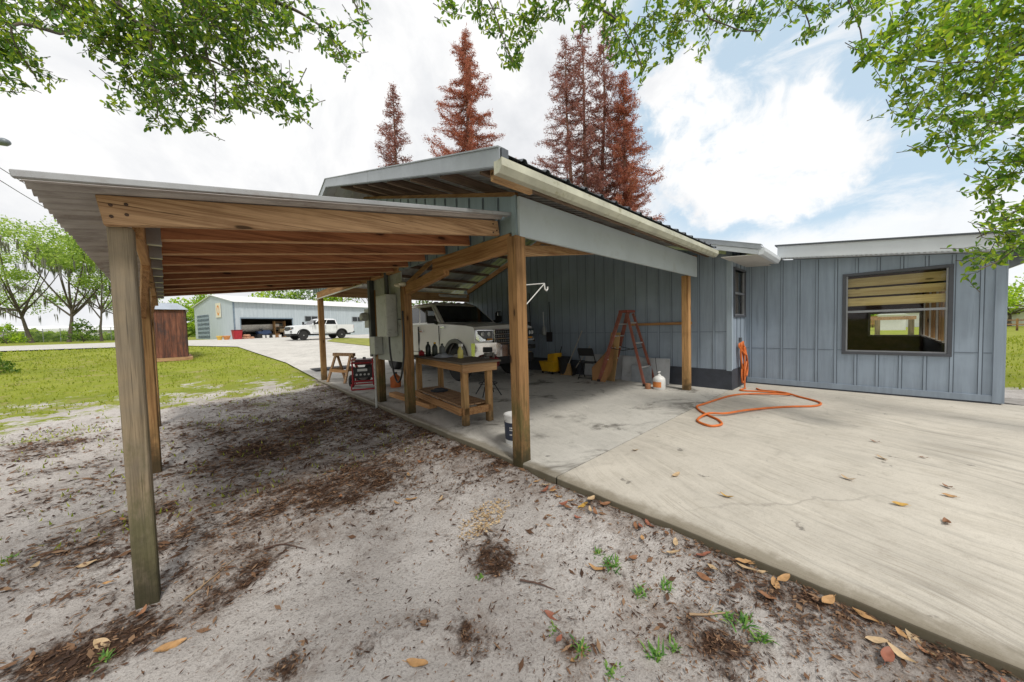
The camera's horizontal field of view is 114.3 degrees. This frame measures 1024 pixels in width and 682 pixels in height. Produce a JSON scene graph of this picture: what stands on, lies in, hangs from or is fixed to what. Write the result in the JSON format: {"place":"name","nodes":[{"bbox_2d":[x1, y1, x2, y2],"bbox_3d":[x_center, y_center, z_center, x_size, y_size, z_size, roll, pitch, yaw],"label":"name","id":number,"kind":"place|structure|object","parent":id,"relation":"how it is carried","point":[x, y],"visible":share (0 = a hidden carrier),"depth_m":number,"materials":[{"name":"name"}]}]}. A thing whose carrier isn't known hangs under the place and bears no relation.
{"place":"outdoors","nodes":[
{"label":"outdoors","id":0,"kind":"place"},
{"bbox_2d":[0,326,113,336],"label":"fence","id":1,"kind":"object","parent":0,"point":[104,328],"depth_m":87.64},
{"bbox_2d":[0,334,432,378],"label":"driveway","id":2,"kind":"structure","parent":0,"point":[302,355],"depth_m":20.46,"materials":[{"name":"concrete"}]},
{"bbox_2d":[283,319,354,339],"bbox_3d":[-16.806,-1.063,28.976,2.262,1.766,5.272,0,3,35],"label":"pickup truck","id":3,"kind":"object","parent":2,"relation":"on","point":[333,329],"visible":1,"depth_m":28.07,"materials":[{"name":"white paint"}]},
{"bbox_2d":[328,338,369,345],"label":"lawn island","id":4,"kind":"structure","parent":2,"relation":"on","point":[361,341],"depth_m":26.82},
{"bbox_2d":[0,326,1023,681],"bbox_3d":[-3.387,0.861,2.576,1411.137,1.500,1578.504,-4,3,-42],"label":"ground","id":5,"kind":"structure","parent":0,"point":[436,574],"depth_m":2.12,"materials":[{"name":"sand"}]},
{"bbox_2d":[0,138,11,145],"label":"street lamp","id":6,"kind":"object","parent":5,"relation":"on","point":[5,142],"visible":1,"depth_m":12.94,"materials":[{"name":"grey metal"}]},
{"bbox_2d":[0,353,20,373],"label":"bush","id":7,"kind":"object","parent":5,"relation":"on","point":[4,368],"visible":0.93,"depth_m":11.63,"materials":[{"name":"green plant"}]},
{"bbox_2d":[0,322,30,343],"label":"shrub","id":8,"kind":"object","parent":5,"relation":"on","point":[18,336],"visible":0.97,"depth_m":33.04,"materials":[{"name":"green plant"}]},
{"bbox_2d":[0,228,72,322],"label":"tree","id":9,"kind":"object","parent":5,"relation":"on","point":[14,286],"visible":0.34,"depth_m":39.24,"materials":[{"name":"green plant"}]},
{"bbox_2d":[0,221,93,342],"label":"tree","id":10,"kind":"object","parent":5,"relation":"on","point":[12,300],"visible":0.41,"depth_m":36.09,"materials":[{"name":"green plant"}]},
{"bbox_2d":[0,214,110,341],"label":"tree","id":11,"kind":"object","parent":5,"relation":"on","point":[74,310],"visible":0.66,"depth_m":34.87,"materials":[{"name":"green plant"}]},
{"bbox_2d":[4,327,114,342],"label":"chain fence","id":12,"kind":"object","parent":5,"relation":"on","point":[111,336],"visible":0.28,"depth_m":41.92,"materials":[{"name":"metal"}]},
{"bbox_2d":[16,234,111,340],"bbox_3d":[-46.105,-5.962,36.930,8.468,12.196,8.172,-2,2,0],"label":"tree","id":13,"kind":"object","parent":5,"relation":"on","point":[67,270],"visible":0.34,"depth_m":35.90,"materials":[{"name":"green plant"}]},
{"bbox_2d":[49,509,111,528],"bbox_3d":[-3.615,1.507,2.786,0.090,0.019,0.329,0,3,29],"label":"twig","id":14,"kind":"object","parent":5,"relation":"on","point":[85,518],"visible":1,"depth_m":2.79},
{"bbox_2d":[60,318,101,341],"bbox_3d":[-45.450,-1.097,34.892,2.674,2.665,2.497,-4,3,-42],"label":"shrub","id":15,"kind":"object","parent":5,"relation":"on","point":[77,330],"visible":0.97,"depth_m":34.93,"materials":[{"name":"green plant"}]},
{"bbox_2d":[0,326,195,342],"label":"woods","id":16,"kind":"object","parent":5,"relation":"on","point":[191,331],"visible":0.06,"depth_m":43.84,"materials":[{"name":"green plant"}]},
{"bbox_2d":[93,638,109,648],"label":"fallen leaf","id":17,"kind":"object","parent":5,"relation":"on","point":[98,640],"visible":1,"depth_m":1.66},
{"bbox_2d":[43,252,162,316],"bbox_3d":[-50.325,-6.355,43.762,11.263,12.553,11.792,-2,2,-18],"label":"tree","id":18,"kind":"object","parent":5,"relation":"on","point":[78,300],"visible":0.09,"depth_m":39.29,"materials":[{"name":"green plant"}]},
{"bbox_2d":[91,648,115,672],"bbox_3d":[-1.953,1.514,1.577,0.090,0.035,0.134,-4,3,-42],"label":"weed tuft","id":19,"kind":"object","parent":5,"relation":"on","point":[108,654],"visible":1,"depth_m":1.59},
{"bbox_2d":[153,637,191,651],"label":"fallen leaf","id":20,"kind":"object","parent":5,"relation":"on","point":[167,646],"visible":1,"depth_m":1.63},
{"bbox_2d":[154,303,192,361],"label":"rusty shed","id":21,"kind":"structure","parent":5,"relation":"on","point":[171,332],"depth_m":14.86,"materials":[{"name":"brown metal"}]},
{"bbox_2d":[168,297,194,328],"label":"tree","id":22,"kind":"object","parent":5,"relation":"on","point":[191,323],"visible":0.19,"depth_m":61.86,"materials":[{"name":"green plant"}]},
{"bbox_2d":[0,0,372,140],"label":"oak tree","id":23,"kind":"object","parent":5,"relation":"on","point":[164,20],"visible":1,"depth_m":3.06,"materials":[{"name":"green plant"}]},
{"bbox_2d":[183,294,211,320],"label":"tree","id":24,"kind":"object","parent":5,"relation":"on","point":[199,298],"visible":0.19,"depth_m":64.54,"materials":[{"name":"green plant"}]},
{"bbox_2d":[182,560,232,600],"bbox_3d":[-1.923,1.497,2.082,0.054,0.027,0.357,-2,2,-3],"label":"twig","id":25,"kind":"object","parent":5,"relation":"on","point":[191,594],"visible":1,"depth_m":2.03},
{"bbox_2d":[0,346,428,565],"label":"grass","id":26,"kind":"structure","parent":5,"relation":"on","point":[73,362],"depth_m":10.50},
{"bbox_2d":[231,330,241,338],"bbox_3d":[-27.956,-0.622,33.586,0.660,1.020,0.820,0,3,31],"label":"red bin","id":27,"kind":"object","parent":5,"relation":"on","point":[236,334],"visible":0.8,"depth_m":33.38,"materials":[{"name":"plastic"}]},
{"bbox_2d":[9,169,510,609],"bbox_3d":[-3.228,0.187,4.577,3.407,2.976,5.993,-4,3,-42],"label":"lean to","id":28,"kind":"object","parent":5,"relation":"on","point":[144,245],"visible":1,"depth_m":2.36,"materials":[{"name":"brown wood"}]},
{"bbox_2d":[248,290,301,299],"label":"tree","id":29,"kind":"object","parent":5,"relation":"on","point":[261,294],"visible":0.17,"depth_m":71.77,"materials":[{"name":"green plant"}]},
{"bbox_2d":[191,295,368,338],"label":"metal garage","id":30,"kind":"structure","parent":5,"relation":"on","point":[219,315],"depth_m":38.17,"materials":[{"name":"grey metal"}]},
{"bbox_2d":[197,315,209,338],"bbox_3d":[-35.659,-1.535,38.149,3.400,2.860,0.020,0,3,31],"label":"roller door","id":31,"kind":"structure","parent":30,"relation":"in","point":[203,333],"depth_m":38.11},
{"bbox_2d":[241,324,282,336],"bbox_3d":[-28.866,-1.116,38.048,2.000,1.700,4.600,0,3,31],"label":"boat","id":32,"kind":"object","parent":30,"relation":"on","point":[249,329],"visible":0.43,"depth_m":37.01,"materials":[{"name":"black plastic"}]},
{"bbox_2d":[254,329,273,337],"bbox_3d":[-27.818,-0.826,37.068,1.040,1.141,1.630,0,3,31],"label":"covered atv","id":33,"kind":"object","parent":30,"relation":"on","point":[258,334],"visible":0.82,"depth_m":36.76,"materials":[{"name":"blue paint"}]},
{"bbox_2d":[264,540,305,549],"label":"twig","id":34,"kind":"object","parent":5,"relation":"on","point":[282,544],"visible":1,"depth_m":2.40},
{"bbox_2d":[267,289,336,301],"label":"tree","id":35,"kind":"object","parent":5,"relation":"on","point":[301,293],"visible":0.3,"depth_m":72.33,"materials":[{"name":"green plant"}]},
{"bbox_2d":[310,294,367,303],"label":"tree","id":36,"kind":"object","parent":5,"relation":"on","point":[341,299],"visible":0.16,"depth_m":71.64,"materials":[{"name":"green plant"}]},
{"bbox_2d":[374,82,411,167],"bbox_3d":[-9.922,-10.606,28.364,5.752,22.536,5.990,-4,3,-42],"label":"dead conifer","id":37,"kind":"object","parent":5,"relation":"on","point":[394,146],"visible":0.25,"depth_m":27.86,"materials":[{"name":"red plant"}]},
{"bbox_2d":[402,658,427,666],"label":"fallen leaf","id":38,"kind":"object","parent":5,"relation":"on","point":[414,662],"visible":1,"depth_m":1.52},
{"bbox_2d":[412,300,454,305],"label":"tree","id":39,"kind":"object","parent":5,"relation":"on","point":[422,302],"visible":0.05,"depth_m":60.81,"materials":[{"name":"green plant"}]},
{"bbox_2d":[422,23,516,157],"bbox_3d":[-3.666,-13.059,28.188,9.056,27.108,9.852,-3,3,-30],"label":"dead conifer","id":40,"kind":"object","parent":5,"relation":"on","point":[467,97],"visible":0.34,"depth_m":27.65,"materials":[{"name":"red plant"}]},
{"bbox_2d":[457,498,509,538],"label":"wood chips","id":41,"kind":"object","parent":5,"relation":"on","point":[486,523],"visible":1,"depth_m":2.66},
{"bbox_2d":[0,386,1022,681],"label":"leaf litter","id":42,"kind":"object","parent":5,"relation":"on","point":[956,658],"visible":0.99,"depth_m":2.40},
{"bbox_2d":[520,579,554,589],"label":"twig","id":43,"kind":"object","parent":5,"relation":"on","point":[528,581],"visible":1,"depth_m":1.98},
{"bbox_2d":[569,633,590,658],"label":"weed tuft","id":44,"kind":"object","parent":5,"relation":"on","point":[580,645],"visible":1,"depth_m":1.58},
{"bbox_2d":[530,21,653,208],"bbox_3d":[6.623,-13.517,28.729,11.866,27.458,8.826,-2,2,-11],"label":"dead conifer","id":45,"kind":"object","parent":5,"relation":"on","point":[590,169],"visible":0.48,"depth_m":27.66,"materials":[{"name":"red plant"}]},
{"bbox_2d":[600,553,621,575],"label":"weed tuft","id":46,"kind":"object","parent":5,"relation":"on","point":[613,565],"visible":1,"depth_m":2.08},
{"bbox_2d":[604,659,623,679],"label":"weed tuft","id":47,"kind":"object","parent":5,"relation":"on","point":[611,670],"visible":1,"depth_m":1.49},
{"bbox_2d":[593,70,666,222],"bbox_3d":[9.506,-10.969,27.420,7.200,22.273,7.031,-4,3,-42],"label":"dead conifer","id":48,"kind":"object","parent":5,"relation":"on","point":[625,128],"visible":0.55,"depth_m":26.66,"materials":[{"name":"red plant"}]},
{"bbox_2d":[630,583,651,598],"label":"weed tuft","id":49,"kind":"object","parent":5,"relation":"on","point":[640,589],"visible":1,"depth_m":1.89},
{"bbox_2d":[638,636,666,662],"bbox_3d":[0.667,1.456,1.560,0.131,0.052,0.120,-2,2,-2],"label":"weed tuft","id":50,"kind":"object","parent":5,"relation":"on","point":[654,652],"visible":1,"depth_m":1.56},
{"bbox_2d":[433,0,885,89],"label":"oak tree","id":51,"kind":"object","parent":5,"relation":"on","point":[620,17],"visible":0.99,"depth_m":3.54,"materials":[{"name":"green plant"}]},
{"bbox_2d":[659,575,674,592],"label":"weed tuft","id":52,"kind":"object","parent":5,"relation":"on","point":[662,584],"visible":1,"depth_m":1.91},
{"bbox_2d":[666,633,681,652],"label":"weed tuft","id":53,"kind":"object","parent":5,"relation":"on","point":[674,648],"visible":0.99,"depth_m":1.59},
{"bbox_2d":[696,572,711,581],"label":"fallen leaf","id":54,"kind":"object","parent":5,"relation":"on","point":[703,576],"visible":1,"depth_m":1.93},
{"bbox_2d":[689,605,731,615],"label":"twig","id":55,"kind":"object","parent":5,"relation":"on","point":[701,614],"visible":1,"depth_m":1.71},
{"bbox_2d":[710,610,739,623],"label":"weed tuft","id":56,"kind":"object","parent":5,"relation":"on","point":[726,616],"visible":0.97,"depth_m":1.69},
{"bbox_2d":[450,229,1023,404],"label":"house","id":57,"kind":"structure","parent":5,"relation":"on","point":[802,319],"depth_m":6.94,"materials":[{"name":"blue"}]},
{"bbox_2d":[546,304,551,341],"bbox_3d":[1.185,-0.604,10.379,0.066,1.250,0.241,-4,3,-42],"label":"hanging shovel","id":58,"kind":"object","parent":57,"relation":"hanging from","point":[549,336],"visible":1,"depth_m":10.39,"materials":[{"name":"black plastic"}]},
{"bbox_2d":[631,322,691,325],"bbox_3d":[3.511,-0.407,7.868,0.045,0.060,1.430,-4,3,-42],"label":"plank","id":59,"kind":"object","parent":57,"relation":"attached to","point":[665,323],"depth_m":7.84,"materials":[{"name":"brown wood"}]},
{"bbox_2d":[733,267,745,316],"bbox_3d":[4.956,-1.047,7.242,0.920,1.050,0.110,-4,3,-42],"label":"window","id":60,"kind":"structure","parent":57,"relation":"in","point":[743,276],"depth_m":7.48,"materials":[{"name":"grey metal"}]},
{"bbox_2d":[868,311,922,335],"bbox_3d":[11.336,-0.504,9.798,0.029,0.720,1.050,-4,3,-42],"label":"back window","id":61,"kind":"structure","parent":57,"relation":"in","point":[869,314],"depth_m":9.74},
{"bbox_2d":[842,264,953,356],"bbox_3d":[6.903,-0.514,5.982,0.110,1.540,1.300,-4,3,-42],"label":"window","id":62,"kind":"structure","parent":57,"relation":"in","point":[948,308],"depth_m":5.80,"materials":[{"name":"brown metal"}]},
{"bbox_2d":[727,610,765,634],"bbox_3d":[1.157,1.395,1.637,0.149,0.044,0.130,-1,2,4],"label":"weed tuft","id":63,"kind":"object","parent":5,"relation":"on","point":[743,620],"visible":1,"depth_m":1.65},
{"bbox_2d":[748,627,778,644],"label":"weed tuft","id":64,"kind":"object","parent":5,"relation":"on","point":[765,637],"visible":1,"depth_m":1.57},
{"bbox_2d":[771,576,779,588],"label":"fallen leaf","id":65,"kind":"object","parent":5,"relation":"on","point":[773,580],"visible":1,"depth_m":1.84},
{"bbox_2d":[776,573,789,581],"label":"fallen leaf","id":66,"kind":"object","parent":5,"relation":"on","point":[784,577],"visible":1,"depth_m":1.85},
{"bbox_2d":[822,594,835,603],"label":"fallen leaf","id":67,"kind":"object","parent":5,"relation":"on","point":[829,599],"visible":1,"depth_m":1.70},
{"bbox_2d":[852,607,883,625],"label":"fallen leaf","id":68,"kind":"object","parent":5,"relation":"on","point":[863,614],"visible":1,"depth_m":1.63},
{"bbox_2d":[861,636,887,642],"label":"fallen leaf","id":69,"kind":"object","parent":5,"relation":"on","point":[877,639],"visible":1,"depth_m":1.51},
{"bbox_2d":[880,646,894,664],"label":"fallen leaf","id":70,"kind":"object","parent":5,"relation":"on","point":[887,654],"visible":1,"depth_m":1.44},
{"bbox_2d":[875,313,907,329],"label":"back shed","id":71,"kind":"structure","parent":5,"relation":"on","point":[892,324],"depth_m":39.31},
{"bbox_2d":[871,316,916,334],"bbox_3d":[18.132,-0.288,15.755,0.180,1.760,1.450,-4,3,-42],"label":"timber frame","id":72,"kind":"object","parent":5,"relation":"on","point":[910,325],"visible":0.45,"depth_m":15.56,"materials":[{"name":"brown wood"}]},
{"bbox_2d":[887,641,918,667],"bbox_3d":[1.700,1.364,1.437,0.035,0.020,0.105,-7,15,-21],"label":"fallen leaf","id":73,"kind":"object","parent":5,"relation":"on","point":[897,651],"visible":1,"depth_m":1.45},
{"bbox_2d":[905,628,941,664],"bbox_3d":[1.838,1.366,1.477,0.048,0.028,0.144,-3,4,7],"label":"fallen leaf","id":74,"kind":"object","parent":5,"relation":"on","point":[908,633],"visible":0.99,"depth_m":1.52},
{"bbox_2d":[845,0,1023,291],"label":"oak tree","id":75,"kind":"object","parent":5,"relation":"on","point":[969,28],"visible":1,"depth_m":3.28,"materials":[{"name":"green plant"}]},
{"bbox_2d":[905,297,1023,326],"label":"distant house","id":76,"kind":"structure","parent":5,"relation":"on","point":[1014,316],"depth_m":42.13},
{"bbox_2d":[1004,398,1023,405],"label":"paving stone","id":77,"kind":"object","parent":5,"relation":"on","point":[1012,401],"visible":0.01,"depth_m":5.55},
{"bbox_2d":[1007,287,1023,325],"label":"tree","id":78,"kind":"object","parent":5,"relation":"on","point":[1009,313],"visible":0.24,"depth_m":41.62,"materials":[{"name":"green plant"}]},
{"bbox_2d":[1007,318,1023,330],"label":"rail fence","id":79,"kind":"object","parent":5,"relation":"on","point":[1017,320],"visible":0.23,"depth_m":30.47,"materials":[{"name":"brown wood"}]},
{"bbox_2d":[1008,273,1023,307],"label":"tree","id":80,"kind":"object","parent":5,"relation":"on","point":[1011,300],"visible":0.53,"depth_m":36.86,"materials":[{"name":"green plant"}]},
{"bbox_2d":[0,0,1023,325],"label":"sky","id":81,"kind":"structure","parent":0,"point":[769,142],"materials":[{"name":"white"}]},
{"bbox_2d":[317,366,728,483],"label":"carport floor","id":82,"kind":"structure","parent":0,"point":[575,421],"depth_m":5.48,"materials":[{"name":"concrete"}]},
{"bbox_2d":[326,353,357,383],"bbox_3d":[-4.864,0.761,9.583,0.900,0.832,0.597,0,3,28],"label":"sawhorse","id":83,"kind":"object","parent":82,"relation":"on","point":[340,369],"visible":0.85,"depth_m":9.52,"materials":[{"name":"brown wood"}]},
{"bbox_2d":[349,357,374,390],"bbox_3d":[-3.760,0.798,8.419,0.796,0.778,0.799,-2,2,-18],"label":"generator","id":84,"kind":"object","parent":82,"relation":"on","point":[364,374],"visible":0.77,"depth_m":8.12,"materials":[{"name":"red paint"}]},
{"bbox_2d":[390,372,400,387],"bbox_3d":[-2.950,0.977,8.365,0.260,0.380,0.260,-4,3,-42],"label":"orange jug","id":85,"kind":"object","parent":82,"relation":"on","point":[394,383],"visible":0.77,"depth_m":8.27,"materials":[{"name":"plastic"}]},
{"bbox_2d":[389,391,436,408],"bbox_3d":[-2.022,1.167,6.607,0.160,0.085,1.750,-4,3,-43],"label":"plank","id":86,"kind":"object","parent":82,"relation":"on","point":[420,402],"visible":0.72,"depth_m":6.27,"materials":[{"name":"brown wood"}]},
{"bbox_2d":[414,353,500,426],"bbox_3d":[-1.064,0.748,5.722,0.660,0.945,2.210,-3,3,-35],"label":"workbench","id":87,"kind":"object","parent":82,"relation":"on","point":[463,399],"visible":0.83,"depth_m":5.07,"materials":[{"name":"brown wood"}]},
{"bbox_2d":[425,342,430,355],"bbox_3d":[-1.535,0.144,6.043,0.096,0.260,0.094,-4,3,-42],"label":"bottle","id":88,"kind":"object","parent":87,"relation":"on","point":[428,349],"visible":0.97,"depth_m":6.01,"materials":[{"name":"black plastic"}]},
{"bbox_2d":[432,342,437,355],"bbox_3d":[-1.400,0.147,5.992,0.100,0.250,0.098,-4,3,-42],"label":"bottle","id":89,"kind":"object","parent":87,"relation":"on","point":[434,349],"visible":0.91,"depth_m":5.96,"materials":[{"name":"black plastic"}]},
{"bbox_2d":[481,352,496,358],"bbox_3d":[-0.363,0.234,5.237,0.220,0.100,0.150,-4,3,-42],"label":"vise","id":90,"kind":"object","parent":87,"relation":"on","point":[490,354],"visible":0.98,"depth_m":5.19,"materials":[{"name":"metal"}]},
{"bbox_2d":[388,302,534,380],"bbox_3d":[-2.316,-0.136,11.420,2.834,2.322,6.901,-4,3,-42],"label":"pickup truck","id":91,"kind":"object","parent":82,"relation":"on","point":[475,331],"visible":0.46,"depth_m":9.49,"materials":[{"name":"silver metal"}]},
{"bbox_2d":[476,354,501,397],"bbox_3d":[-0.516,0.715,7.065,0.526,0.886,0.526,-3,3,-35],"label":"kettle grill","id":92,"kind":"object","parent":82,"relation":"on","point":[498,363],"visible":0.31,"depth_m":6.99,"materials":[{"name":"black metal"}]},
{"bbox_2d":[286,145,718,467],"bbox_3d":[-1.215,-0.918,8.404,6.170,4.668,10.148,-4,3,-42],"label":"carport","id":93,"kind":"object","parent":82,"relation":"on","point":[553,214],"visible":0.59,"depth_m":4.13,"materials":[{"name":"brown wood"}]},
{"bbox_2d":[315,284,363,299],"bbox_3d":[-4.361,-1.173,8.125,0.034,0.064,4.100,-4,3,-42],"label":"white pipe","id":94,"kind":"object","parent":93,"relation":"attached to","point":[340,291],"visible":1,"depth_m":7.65,"materials":[{"name":"plastic"}]},
{"bbox_2d":[359,271,405,407],"bbox_3d":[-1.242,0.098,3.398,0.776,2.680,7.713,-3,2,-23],"label":"utility board","id":95,"kind":"object","parent":93,"relation":"attached to","point":[386,288],"visible":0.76,"depth_m":5.95,"materials":[{"name":"grey paint"}]},
{"bbox_2d":[388,311,404,382],"bbox_3d":[-1.960,0.100,5.624,0.124,1.209,0.531,-4,3,-42],"label":"power cable","id":96,"kind":"object","parent":95,"relation":"attached to","point":[396,380],"visible":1,"depth_m":5.47,"materials":[{"name":"black plastic"}]},
{"bbox_2d":[439,294,466,297],"bbox_3d":[-2.306,-1.757,12.927,1.240,0.101,0.081,-4,3,-42],"label":"tube lamp","id":97,"kind":"object","parent":93,"relation":"attached to","point":[456,296],"visible":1,"depth_m":12.88,"materials":[{"name":"white plastic"}]},
{"bbox_2d":[503,411,512,444],"bbox_3d":[0.042,1.077,4.100,0.304,0.357,0.298,-4,3,-42],"label":"bucket","id":98,"kind":"object","parent":82,"relation":"on","point":[508,425],"visible":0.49,"depth_m":4.00,"materials":[{"name":"white plastic"}]},
{"bbox_2d":[539,346,561,373],"bbox_3d":[1.185,0.574,10.044,0.420,0.824,0.640,-3,3,-37],"label":"mop bucket","id":99,"kind":"object","parent":82,"relation":"on","point":[551,364],"visible":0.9,"depth_m":9.83,"materials":[{"name":"yellow plastic"}]},
{"bbox_2d":[557,356,571,374],"bbox_3d":[1.568,0.726,9.787,0.440,0.520,0.433,-4,3,-42],"label":"black bin","id":100,"kind":"object","parent":82,"relation":"on","point":[563,361],"visible":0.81,"depth_m":9.63,"materials":[{"name":"plastic"}]},
{"bbox_2d":[561,331,581,374],"bbox_3d":[1.718,0.347,9.566,0.644,1.285,0.179,-1,2,20],"label":"broom","id":101,"kind":"object","parent":82,"relation":"on","point":[568,371],"visible":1,"depth_m":9.58,"materials":[{"name":"brown wood"}]},
{"bbox_2d":[577,348,596,380],"bbox_3d":[2.032,0.598,8.812,0.444,0.842,0.477,0,3,38],"label":"folding chair","id":102,"kind":"object","parent":82,"relation":"on","point":[585,351],"visible":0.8,"depth_m":8.70,"materials":[{"name":"black plastic"}]},
{"bbox_2d":[592,344,614,381],"bbox_3d":[2.296,0.548,8.376,0.228,0.948,0.636,-4,3,-42],"label":"cardboard sheet","id":103,"kind":"object","parent":82,"relation":"on","point":[596,367],"visible":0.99,"depth_m":8.28,"materials":[{"name":"brown cardboard"}]},
{"bbox_2d":[584,354,640,378],"bbox_3d":[2.646,0.684,8.841,0.097,0.620,1.650,-4,3,-42],"label":"leaning panel","id":104,"kind":"object","parent":82,"relation":"on","point":[588,370],"visible":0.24,"depth_m":9.13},
{"bbox_2d":[607,332,620,381],"bbox_3d":[2.539,0.400,8.382,0.125,1.230,0.473,-3,3,-31],"label":"plywood sheet","id":105,"kind":"object","parent":82,"relation":"on","point":[611,377],"visible":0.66,"depth_m":8.29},
{"bbox_2d":[597,310,653,386],"bbox_3d":[2.801,0.141,8.101,0.656,1.784,1.270,-4,3,-42],"label":"stepladder","id":106,"kind":"object","parent":82,"relation":"on","point":[617,324],"visible":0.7,"depth_m":8.02,"materials":[{"name":"red plastic"}]},
{"bbox_2d":[631,365,651,383],"bbox_3d":[3.156,0.802,8.056,0.040,0.420,0.500,-4,3,-42],"label":"leaning panel","id":107,"kind":"object","parent":82,"relation":"on","point":[636,375],"visible":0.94,"depth_m":8.05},
{"bbox_2d":[621,357,669,384],"bbox_3d":[3.242,0.709,8.072,0.097,0.600,1.190,-4,3,-42],"label":"leaning panel","id":108,"kind":"object","parent":82,"relation":"on","point":[662,365],"visible":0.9,"depth_m":7.94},
{"bbox_2d":[653,358,665,389],"bbox_3d":[3.199,0.709,7.186,0.256,0.673,0.253,-4,3,-42],"label":"sprayer jug","id":109,"kind":"object","parent":82,"relation":"on","point":[659,381],"visible":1,"depth_m":7.10,"materials":[{"name":"white plastic"}]},
{"bbox_2d":[557,383,1023,680],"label":"patio","id":110,"kind":"structure","parent":0,"point":[797,507],"depth_m":2.66,"materials":[{"name":"concrete"}]},
{"bbox_2d":[696,341,821,426],"bbox_3d":[4.181,0.597,5.571,3.754,1.030,1.448,-4,3,-42],"label":"garden hose","id":111,"kind":"object","parent":110,"relation":"on","point":[743,353],"visible":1,"depth_m":6.15,"materials":[{"name":"orange rubber"}]},
{"bbox_2d":[1005,335,1023,388],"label":"grass","id":112,"kind":"structure","parent":0,"point":[1013,342],"depth_m":12.04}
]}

